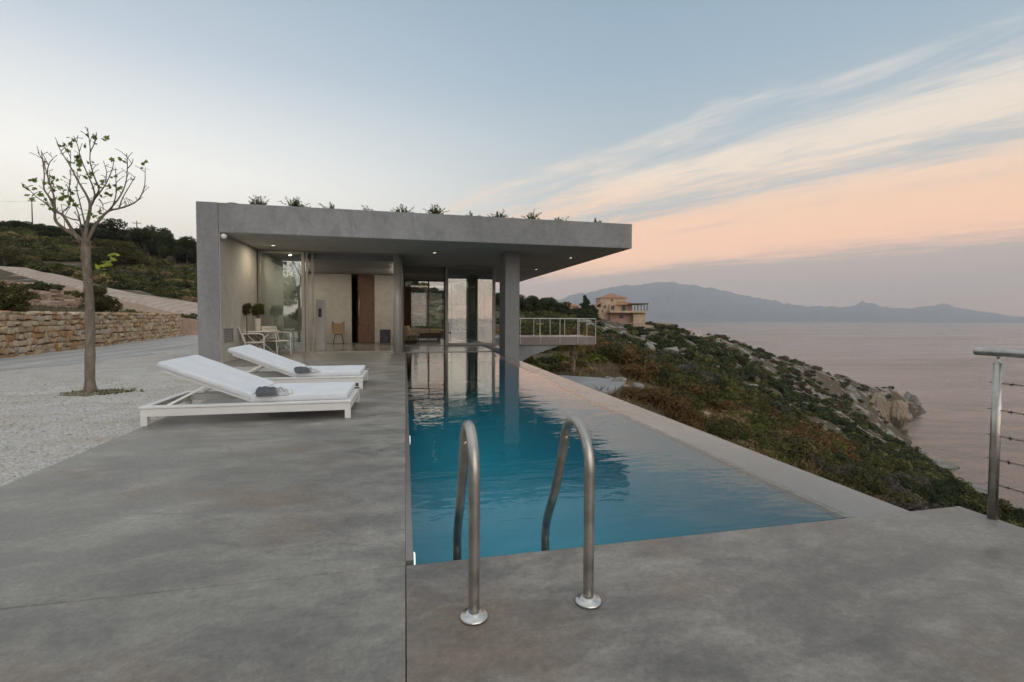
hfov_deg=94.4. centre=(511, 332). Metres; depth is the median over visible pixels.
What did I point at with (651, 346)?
boulder
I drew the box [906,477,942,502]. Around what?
shrub
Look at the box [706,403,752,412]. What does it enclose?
shrub
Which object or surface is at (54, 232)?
evergreen tree
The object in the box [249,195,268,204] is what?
roof plant
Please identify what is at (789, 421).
shrub
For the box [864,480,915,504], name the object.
shrub
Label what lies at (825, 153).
sky
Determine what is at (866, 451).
shrub
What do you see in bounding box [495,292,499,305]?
evergreen tree
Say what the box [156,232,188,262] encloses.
evergreen tree
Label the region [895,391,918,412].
sea cliff
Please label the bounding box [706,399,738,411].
shrub
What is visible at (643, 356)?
shrub
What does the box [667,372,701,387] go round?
shrub
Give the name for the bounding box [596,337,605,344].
shrub
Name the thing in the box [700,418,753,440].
shrub
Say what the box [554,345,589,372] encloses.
palm tree
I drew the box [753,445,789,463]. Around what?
shrub
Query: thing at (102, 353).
driveway
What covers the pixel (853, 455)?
shrub
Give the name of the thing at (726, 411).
shrub
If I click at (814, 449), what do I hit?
shrub
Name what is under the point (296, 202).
roof plant
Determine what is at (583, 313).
evergreen tree
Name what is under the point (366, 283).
door
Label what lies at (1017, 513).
shrub
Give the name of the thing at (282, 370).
sun lounger
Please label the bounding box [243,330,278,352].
patio table
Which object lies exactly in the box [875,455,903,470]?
shrub
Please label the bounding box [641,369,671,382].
shrub
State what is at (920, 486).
shrub
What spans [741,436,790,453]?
shrub
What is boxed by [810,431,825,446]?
shrub
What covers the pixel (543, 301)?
evergreen tree
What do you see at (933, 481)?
shrub
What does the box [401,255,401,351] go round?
window frame
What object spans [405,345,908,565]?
swimming pool
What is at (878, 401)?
sea cliff
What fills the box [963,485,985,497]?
shrub
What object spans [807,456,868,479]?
shrub
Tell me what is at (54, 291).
rock
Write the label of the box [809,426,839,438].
shrub
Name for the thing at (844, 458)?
shrub
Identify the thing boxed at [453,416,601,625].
pool ladder
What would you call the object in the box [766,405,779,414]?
shrub
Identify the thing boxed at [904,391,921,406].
sea cliff
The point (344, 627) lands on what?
deck floor
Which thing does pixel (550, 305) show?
evergreen tree
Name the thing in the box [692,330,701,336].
hillside house
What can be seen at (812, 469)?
dry grass
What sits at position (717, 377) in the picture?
shrub
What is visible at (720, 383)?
shrub
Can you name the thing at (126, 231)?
evergreen tree
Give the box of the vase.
[254,318,260,330]
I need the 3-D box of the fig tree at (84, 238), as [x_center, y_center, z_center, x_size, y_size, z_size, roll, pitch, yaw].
[-6.691,-1.038,7.466,1.825,4.157,0.961,0,2,-13]
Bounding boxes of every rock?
[49,289,59,292]
[611,377,626,381]
[631,383,644,388]
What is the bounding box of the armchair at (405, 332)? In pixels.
[403,326,417,342]
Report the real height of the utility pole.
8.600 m
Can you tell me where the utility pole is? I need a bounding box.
[28,200,35,223]
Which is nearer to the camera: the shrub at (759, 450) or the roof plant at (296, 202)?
the roof plant at (296, 202)
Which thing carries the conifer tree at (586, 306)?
on the terrain at (188, 326)
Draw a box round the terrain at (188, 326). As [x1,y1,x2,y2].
[0,242,1000,519]
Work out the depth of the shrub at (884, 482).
20.28 m
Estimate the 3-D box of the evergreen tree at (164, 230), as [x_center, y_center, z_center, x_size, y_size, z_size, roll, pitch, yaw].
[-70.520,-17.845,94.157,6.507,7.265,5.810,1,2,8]
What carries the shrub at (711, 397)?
on the terrain at (188, 326)
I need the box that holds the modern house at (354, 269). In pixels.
[196,201,631,362]
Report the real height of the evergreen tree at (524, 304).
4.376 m
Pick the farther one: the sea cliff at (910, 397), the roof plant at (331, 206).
the sea cliff at (910, 397)
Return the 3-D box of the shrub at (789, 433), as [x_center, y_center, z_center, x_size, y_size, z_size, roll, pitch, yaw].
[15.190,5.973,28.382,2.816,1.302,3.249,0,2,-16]
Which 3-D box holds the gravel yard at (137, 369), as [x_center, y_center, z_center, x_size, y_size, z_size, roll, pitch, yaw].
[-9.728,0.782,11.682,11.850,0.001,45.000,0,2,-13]
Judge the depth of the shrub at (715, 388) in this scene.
37.19 m
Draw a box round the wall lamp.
[220,233,226,238]
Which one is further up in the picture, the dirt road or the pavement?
the dirt road
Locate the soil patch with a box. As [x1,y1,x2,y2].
[61,389,133,395]
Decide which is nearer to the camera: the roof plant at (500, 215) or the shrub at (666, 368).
the roof plant at (500, 215)
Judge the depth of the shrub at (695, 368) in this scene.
50.78 m
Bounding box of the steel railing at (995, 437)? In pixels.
[973,347,1023,519]
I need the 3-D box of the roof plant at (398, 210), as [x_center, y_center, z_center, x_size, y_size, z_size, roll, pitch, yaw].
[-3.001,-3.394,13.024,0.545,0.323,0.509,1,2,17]
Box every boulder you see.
[645,342,654,349]
[663,347,678,355]
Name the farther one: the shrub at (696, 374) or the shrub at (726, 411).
the shrub at (696, 374)
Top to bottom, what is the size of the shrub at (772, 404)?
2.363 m
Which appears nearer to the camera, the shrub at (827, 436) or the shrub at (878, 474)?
the shrub at (878, 474)
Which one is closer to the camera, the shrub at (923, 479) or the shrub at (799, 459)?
the shrub at (799, 459)
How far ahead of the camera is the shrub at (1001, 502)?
47.37 m
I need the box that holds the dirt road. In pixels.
[0,266,197,318]
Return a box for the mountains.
[556,282,1023,322]
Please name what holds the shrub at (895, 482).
on the terrain at (188, 326)
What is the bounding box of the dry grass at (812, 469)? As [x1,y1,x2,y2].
[7,304,889,502]
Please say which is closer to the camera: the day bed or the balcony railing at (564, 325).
the day bed
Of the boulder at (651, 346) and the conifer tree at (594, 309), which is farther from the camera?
the conifer tree at (594, 309)
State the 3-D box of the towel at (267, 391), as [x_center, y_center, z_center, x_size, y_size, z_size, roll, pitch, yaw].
[-2.802,0.668,5.572,0.404,0.081,0.420,-1,2,-27]
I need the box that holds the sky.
[0,0,1023,316]
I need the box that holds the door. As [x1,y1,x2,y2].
[358,275,374,342]
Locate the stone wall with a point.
(28, 333)
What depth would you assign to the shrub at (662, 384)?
31.53 m
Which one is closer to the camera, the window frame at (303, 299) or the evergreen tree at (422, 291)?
the window frame at (303, 299)
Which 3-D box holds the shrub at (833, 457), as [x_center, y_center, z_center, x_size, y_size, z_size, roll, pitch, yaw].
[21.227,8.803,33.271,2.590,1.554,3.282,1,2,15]
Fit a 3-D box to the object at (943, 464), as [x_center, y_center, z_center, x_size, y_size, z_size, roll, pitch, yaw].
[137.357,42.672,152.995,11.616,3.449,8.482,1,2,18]
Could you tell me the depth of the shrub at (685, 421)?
18.73 m
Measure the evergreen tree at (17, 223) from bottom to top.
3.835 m
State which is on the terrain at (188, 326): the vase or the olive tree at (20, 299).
the olive tree at (20, 299)
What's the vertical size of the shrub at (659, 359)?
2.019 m
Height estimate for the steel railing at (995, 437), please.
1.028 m
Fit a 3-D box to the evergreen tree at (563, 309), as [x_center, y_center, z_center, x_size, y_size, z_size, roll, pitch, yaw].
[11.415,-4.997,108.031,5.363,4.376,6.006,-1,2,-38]
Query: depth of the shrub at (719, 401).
29.79 m
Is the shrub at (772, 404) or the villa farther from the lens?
the villa
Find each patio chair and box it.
[238,327,264,349]
[261,326,291,354]
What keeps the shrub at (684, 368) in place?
on the terrain at (188, 326)
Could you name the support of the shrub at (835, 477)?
on the terrain at (188, 326)
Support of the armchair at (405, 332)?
on the modern house at (354, 269)
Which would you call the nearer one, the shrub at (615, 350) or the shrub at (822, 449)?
the shrub at (822, 449)
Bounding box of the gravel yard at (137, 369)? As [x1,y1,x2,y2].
[0,335,271,486]
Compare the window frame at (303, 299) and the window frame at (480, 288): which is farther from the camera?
the window frame at (480, 288)
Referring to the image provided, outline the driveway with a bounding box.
[0,335,197,370]
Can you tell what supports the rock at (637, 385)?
on the terrain at (188, 326)
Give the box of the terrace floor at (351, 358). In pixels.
[223,352,404,366]
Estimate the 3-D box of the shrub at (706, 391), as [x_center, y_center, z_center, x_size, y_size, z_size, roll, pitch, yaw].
[11.745,3.910,31.189,2.840,1.789,3.436,0,2,4]
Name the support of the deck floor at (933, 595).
on the deck foundation
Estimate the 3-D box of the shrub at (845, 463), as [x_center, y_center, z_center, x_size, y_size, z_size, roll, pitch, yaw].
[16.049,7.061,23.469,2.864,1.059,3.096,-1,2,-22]
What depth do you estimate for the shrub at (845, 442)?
52.69 m
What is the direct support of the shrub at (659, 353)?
on the terrain at (188, 326)
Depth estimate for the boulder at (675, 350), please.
90.65 m
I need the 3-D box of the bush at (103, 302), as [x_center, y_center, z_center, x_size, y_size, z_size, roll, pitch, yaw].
[-17.979,-1.292,20.462,1.515,1.603,1.662,0,2,0]
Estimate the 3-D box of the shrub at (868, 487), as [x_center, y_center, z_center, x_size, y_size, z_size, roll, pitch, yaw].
[12.425,5.567,17.224,1.992,0.804,1.470,1,2,13]
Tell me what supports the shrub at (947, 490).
on the terrain at (188, 326)
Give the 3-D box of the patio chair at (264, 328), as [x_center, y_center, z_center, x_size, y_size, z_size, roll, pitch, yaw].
[-7.126,0.240,14.338,0.661,0.876,0.571,1,2,22]
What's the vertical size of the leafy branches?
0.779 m
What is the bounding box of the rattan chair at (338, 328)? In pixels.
[332,320,344,343]
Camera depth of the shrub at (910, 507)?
17.83 m
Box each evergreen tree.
[2,220,24,227]
[21,221,44,229]
[29,224,57,230]
[36,226,67,236]
[60,227,78,239]
[68,218,131,242]
[108,227,141,245]
[123,226,162,254]
[140,225,173,255]
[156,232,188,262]
[173,236,196,263]
[182,242,196,258]
[419,288,427,295]
[427,290,450,298]
[452,284,467,302]
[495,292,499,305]
[519,294,542,311]
[519,297,531,312]
[528,295,550,311]
[543,297,562,311]
[553,301,571,315]
[571,307,582,317]
[577,308,588,319]
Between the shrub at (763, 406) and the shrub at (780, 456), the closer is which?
the shrub at (780, 456)
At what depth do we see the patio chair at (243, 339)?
13.17 m
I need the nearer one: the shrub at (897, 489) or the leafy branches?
the leafy branches
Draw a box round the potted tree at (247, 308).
[242,303,251,344]
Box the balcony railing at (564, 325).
[519,318,595,343]
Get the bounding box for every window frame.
[258,249,305,352]
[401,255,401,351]
[404,280,468,336]
[469,276,491,342]
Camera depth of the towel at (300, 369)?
7.65 m
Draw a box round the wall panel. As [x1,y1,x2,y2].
[316,300,325,350]
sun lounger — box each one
[138,355,359,425]
[227,344,368,388]
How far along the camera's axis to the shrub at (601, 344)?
37.25 m
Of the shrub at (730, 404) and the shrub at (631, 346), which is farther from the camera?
the shrub at (631, 346)
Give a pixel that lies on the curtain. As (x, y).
(407, 306)
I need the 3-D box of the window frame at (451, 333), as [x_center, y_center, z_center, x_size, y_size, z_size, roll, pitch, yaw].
[-4.350,-1.389,27.536,3.780,3.256,0.100,0,2,-13]
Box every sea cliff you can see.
[869,392,891,424]
[887,400,912,429]
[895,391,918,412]
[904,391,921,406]
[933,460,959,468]
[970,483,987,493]
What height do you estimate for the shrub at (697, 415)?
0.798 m
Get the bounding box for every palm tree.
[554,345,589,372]
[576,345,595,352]
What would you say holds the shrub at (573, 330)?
on the terrain at (188, 326)
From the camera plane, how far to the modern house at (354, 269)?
14.97 m
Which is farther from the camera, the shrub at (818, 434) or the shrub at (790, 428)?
the shrub at (818, 434)
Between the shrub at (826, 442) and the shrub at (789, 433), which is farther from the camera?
the shrub at (826, 442)
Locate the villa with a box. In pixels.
[594,293,648,324]
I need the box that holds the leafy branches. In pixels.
[251,303,264,317]
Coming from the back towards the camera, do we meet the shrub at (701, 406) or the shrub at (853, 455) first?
the shrub at (853, 455)
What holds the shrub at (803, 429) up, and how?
on the terrain at (188, 326)
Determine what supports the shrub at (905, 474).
on the terrain at (188, 326)
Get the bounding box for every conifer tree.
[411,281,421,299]
[579,295,594,317]
[588,304,600,320]
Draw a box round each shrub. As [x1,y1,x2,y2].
[521,322,556,331]
[532,320,561,328]
[541,327,572,334]
[560,327,584,333]
[561,329,593,335]
[580,342,625,360]
[594,341,607,351]
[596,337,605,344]
[609,346,640,364]
[617,360,661,382]
[621,386,672,405]
[622,344,637,348]
[624,359,664,372]
[631,347,647,354]
[637,351,651,360]
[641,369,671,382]
[644,349,666,356]
[649,355,669,364]
[649,365,669,372]
[651,393,695,411]
[656,372,691,385]
[660,381,709,390]
[660,408,702,421]
[661,383,710,400]
[665,409,704,423]
[665,416,699,426]
[667,357,676,363]
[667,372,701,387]
[677,379,716,406]
[678,365,691,371]
[679,363,699,371]
[679,421,706,432]
[686,399,706,410]
[687,370,707,381]
[697,372,715,379]
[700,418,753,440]
[701,370,712,376]
[701,392,718,402]
[704,413,751,427]
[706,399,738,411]
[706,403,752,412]
[707,398,738,410]
[708,374,722,389]
[708,379,725,390]
[708,383,720,394]
[714,409,757,416]
[723,410,772,429]
[730,387,752,395]
[730,439,779,460]
[741,400,767,412]
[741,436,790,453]
[743,423,768,434]
[752,432,814,462]
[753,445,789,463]
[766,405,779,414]
[767,401,778,409]
[770,423,794,436]
[777,411,798,427]
[778,451,806,463]
[785,424,796,435]
[794,425,811,435]
[799,434,832,449]
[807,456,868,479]
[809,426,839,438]
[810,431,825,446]
[810,443,824,462]
[812,428,849,447]
[812,472,858,490]
[813,431,838,446]
[813,445,834,464]
[815,462,873,481]
[818,450,840,460]
[829,449,852,464]
[833,439,847,450]
[837,461,866,478]
[837,471,889,496]
[843,449,861,461]
[850,444,879,459]
[864,478,892,491]
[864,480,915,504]
[867,468,888,481]
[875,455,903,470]
[875,476,901,488]
[876,457,911,472]
[880,495,928,510]
[890,471,923,484]
[890,486,914,497]
[891,474,930,498]
[893,474,936,502]
[899,471,942,489]
[901,491,923,505]
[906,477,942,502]
[912,475,930,486]
[913,475,952,495]
[924,502,943,508]
[929,497,954,508]
[935,477,966,494]
[940,492,980,512]
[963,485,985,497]
[964,491,1013,516]
[998,506,1023,523]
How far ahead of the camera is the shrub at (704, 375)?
49.37 m
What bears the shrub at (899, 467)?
on the terrain at (188, 326)
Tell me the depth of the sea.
459.86 m
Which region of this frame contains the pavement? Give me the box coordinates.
[559,375,625,393]
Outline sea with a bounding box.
[645,321,1023,509]
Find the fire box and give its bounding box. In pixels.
[380,329,390,342]
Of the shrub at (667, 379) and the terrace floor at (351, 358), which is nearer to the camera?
the terrace floor at (351, 358)
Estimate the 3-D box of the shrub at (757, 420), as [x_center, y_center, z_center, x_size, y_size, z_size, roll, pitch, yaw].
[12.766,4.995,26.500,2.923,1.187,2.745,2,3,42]
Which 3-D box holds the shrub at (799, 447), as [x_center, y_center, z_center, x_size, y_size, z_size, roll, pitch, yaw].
[11.499,4.875,20.132,2.632,1.005,2.593,0,2,-8]
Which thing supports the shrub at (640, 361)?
on the terrain at (188, 326)
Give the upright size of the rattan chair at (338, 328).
1.013 m
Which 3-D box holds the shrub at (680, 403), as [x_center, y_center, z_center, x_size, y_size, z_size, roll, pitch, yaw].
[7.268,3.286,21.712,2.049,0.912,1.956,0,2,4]
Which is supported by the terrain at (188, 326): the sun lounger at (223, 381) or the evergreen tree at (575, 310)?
the evergreen tree at (575, 310)
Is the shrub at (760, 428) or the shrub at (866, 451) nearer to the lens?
the shrub at (760, 428)
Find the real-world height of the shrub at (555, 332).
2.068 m
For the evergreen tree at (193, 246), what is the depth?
90.03 m
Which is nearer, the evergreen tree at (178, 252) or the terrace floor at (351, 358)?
the terrace floor at (351, 358)
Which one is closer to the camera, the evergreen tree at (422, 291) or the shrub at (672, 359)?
the shrub at (672, 359)
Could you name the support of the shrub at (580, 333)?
on the terrain at (188, 326)
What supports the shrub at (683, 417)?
on the terrain at (188, 326)
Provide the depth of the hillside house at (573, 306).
148.14 m
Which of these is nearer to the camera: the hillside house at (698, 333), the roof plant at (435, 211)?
the roof plant at (435, 211)
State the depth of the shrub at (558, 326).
57.81 m
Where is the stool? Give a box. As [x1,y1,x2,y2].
[407,334,419,343]
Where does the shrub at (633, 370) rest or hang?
on the terrain at (188, 326)
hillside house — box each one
[562,302,579,308]
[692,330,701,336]
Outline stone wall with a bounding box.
[0,310,182,357]
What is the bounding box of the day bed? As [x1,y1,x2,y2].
[411,329,440,339]
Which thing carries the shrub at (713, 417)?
on the terrain at (188, 326)
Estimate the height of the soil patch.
0.022 m
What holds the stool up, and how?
on the modern house at (354, 269)
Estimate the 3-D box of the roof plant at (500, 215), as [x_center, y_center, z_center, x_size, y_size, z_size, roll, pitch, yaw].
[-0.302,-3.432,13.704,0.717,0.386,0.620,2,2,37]
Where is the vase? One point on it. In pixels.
(257, 324)
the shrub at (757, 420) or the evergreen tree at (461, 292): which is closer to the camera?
the shrub at (757, 420)
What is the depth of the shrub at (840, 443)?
48.20 m
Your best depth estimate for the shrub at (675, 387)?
30.34 m
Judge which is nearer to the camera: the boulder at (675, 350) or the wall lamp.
the wall lamp
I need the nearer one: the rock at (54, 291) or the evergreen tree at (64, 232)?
the rock at (54, 291)
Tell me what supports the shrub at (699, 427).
on the terrain at (188, 326)
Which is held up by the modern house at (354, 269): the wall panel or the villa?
the wall panel
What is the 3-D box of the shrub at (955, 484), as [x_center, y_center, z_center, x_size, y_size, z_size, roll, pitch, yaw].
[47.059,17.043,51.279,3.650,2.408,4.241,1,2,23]
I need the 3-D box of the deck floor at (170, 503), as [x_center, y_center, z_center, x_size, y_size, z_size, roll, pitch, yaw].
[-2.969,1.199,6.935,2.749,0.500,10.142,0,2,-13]
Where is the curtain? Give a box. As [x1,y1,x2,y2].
[405,287,410,328]
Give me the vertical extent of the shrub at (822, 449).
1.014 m
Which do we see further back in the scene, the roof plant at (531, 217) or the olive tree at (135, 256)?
the olive tree at (135, 256)
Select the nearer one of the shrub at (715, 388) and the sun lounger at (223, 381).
the sun lounger at (223, 381)
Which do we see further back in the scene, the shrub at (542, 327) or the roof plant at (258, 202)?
the shrub at (542, 327)
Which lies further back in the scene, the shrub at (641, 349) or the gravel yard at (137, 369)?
the shrub at (641, 349)
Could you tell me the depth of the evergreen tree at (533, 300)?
91.50 m
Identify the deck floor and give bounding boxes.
[0,363,405,609]
[0,566,405,681]
[406,506,1023,681]
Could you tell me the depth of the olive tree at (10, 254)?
66.10 m
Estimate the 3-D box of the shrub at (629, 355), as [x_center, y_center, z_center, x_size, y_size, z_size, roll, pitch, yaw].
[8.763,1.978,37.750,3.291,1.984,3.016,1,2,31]
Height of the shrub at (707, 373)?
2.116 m
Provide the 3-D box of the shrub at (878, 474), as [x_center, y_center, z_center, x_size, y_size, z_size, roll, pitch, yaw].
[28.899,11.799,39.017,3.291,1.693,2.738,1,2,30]
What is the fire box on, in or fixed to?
on the modern house at (354, 269)
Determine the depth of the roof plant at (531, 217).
13.74 m
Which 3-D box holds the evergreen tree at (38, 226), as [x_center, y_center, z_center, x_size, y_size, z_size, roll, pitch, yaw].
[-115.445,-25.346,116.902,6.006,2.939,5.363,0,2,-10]
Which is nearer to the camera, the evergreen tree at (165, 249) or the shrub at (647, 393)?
the shrub at (647, 393)
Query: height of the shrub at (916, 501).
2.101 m
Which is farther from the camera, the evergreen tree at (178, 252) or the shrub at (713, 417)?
the evergreen tree at (178, 252)
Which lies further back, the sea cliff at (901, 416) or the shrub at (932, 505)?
the sea cliff at (901, 416)
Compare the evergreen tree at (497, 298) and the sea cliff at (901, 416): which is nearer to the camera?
the evergreen tree at (497, 298)
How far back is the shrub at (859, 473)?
18.57 m
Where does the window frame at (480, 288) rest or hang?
in the modern house at (354, 269)
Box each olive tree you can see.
[0,247,28,266]
[0,281,35,311]
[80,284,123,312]
[91,238,131,268]
[117,241,149,264]
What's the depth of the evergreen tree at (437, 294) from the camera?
95.98 m
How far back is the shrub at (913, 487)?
43.67 m
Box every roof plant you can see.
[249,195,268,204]
[278,196,309,206]
[318,201,338,208]
[390,204,413,212]
[423,204,448,213]
[487,211,513,217]
[521,209,540,218]
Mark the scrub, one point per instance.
(158, 274)
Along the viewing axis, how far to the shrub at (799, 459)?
18.71 m
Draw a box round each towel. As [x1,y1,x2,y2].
[255,386,292,396]
[294,366,319,372]
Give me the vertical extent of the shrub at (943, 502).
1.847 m
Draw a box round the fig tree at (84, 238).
[21,127,149,391]
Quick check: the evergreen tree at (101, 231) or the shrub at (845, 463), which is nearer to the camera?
the shrub at (845, 463)
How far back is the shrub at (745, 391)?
52.28 m
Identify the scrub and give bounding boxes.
[0,220,1023,527]
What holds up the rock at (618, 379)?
on the terrain at (188, 326)
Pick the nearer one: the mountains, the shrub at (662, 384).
the shrub at (662, 384)
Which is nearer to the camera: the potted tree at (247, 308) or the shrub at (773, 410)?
the potted tree at (247, 308)
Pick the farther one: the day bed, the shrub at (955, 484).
the shrub at (955, 484)
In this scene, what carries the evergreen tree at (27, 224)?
on the terrain at (188, 326)
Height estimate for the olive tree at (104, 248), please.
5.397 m
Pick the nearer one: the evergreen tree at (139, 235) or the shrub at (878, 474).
the shrub at (878, 474)

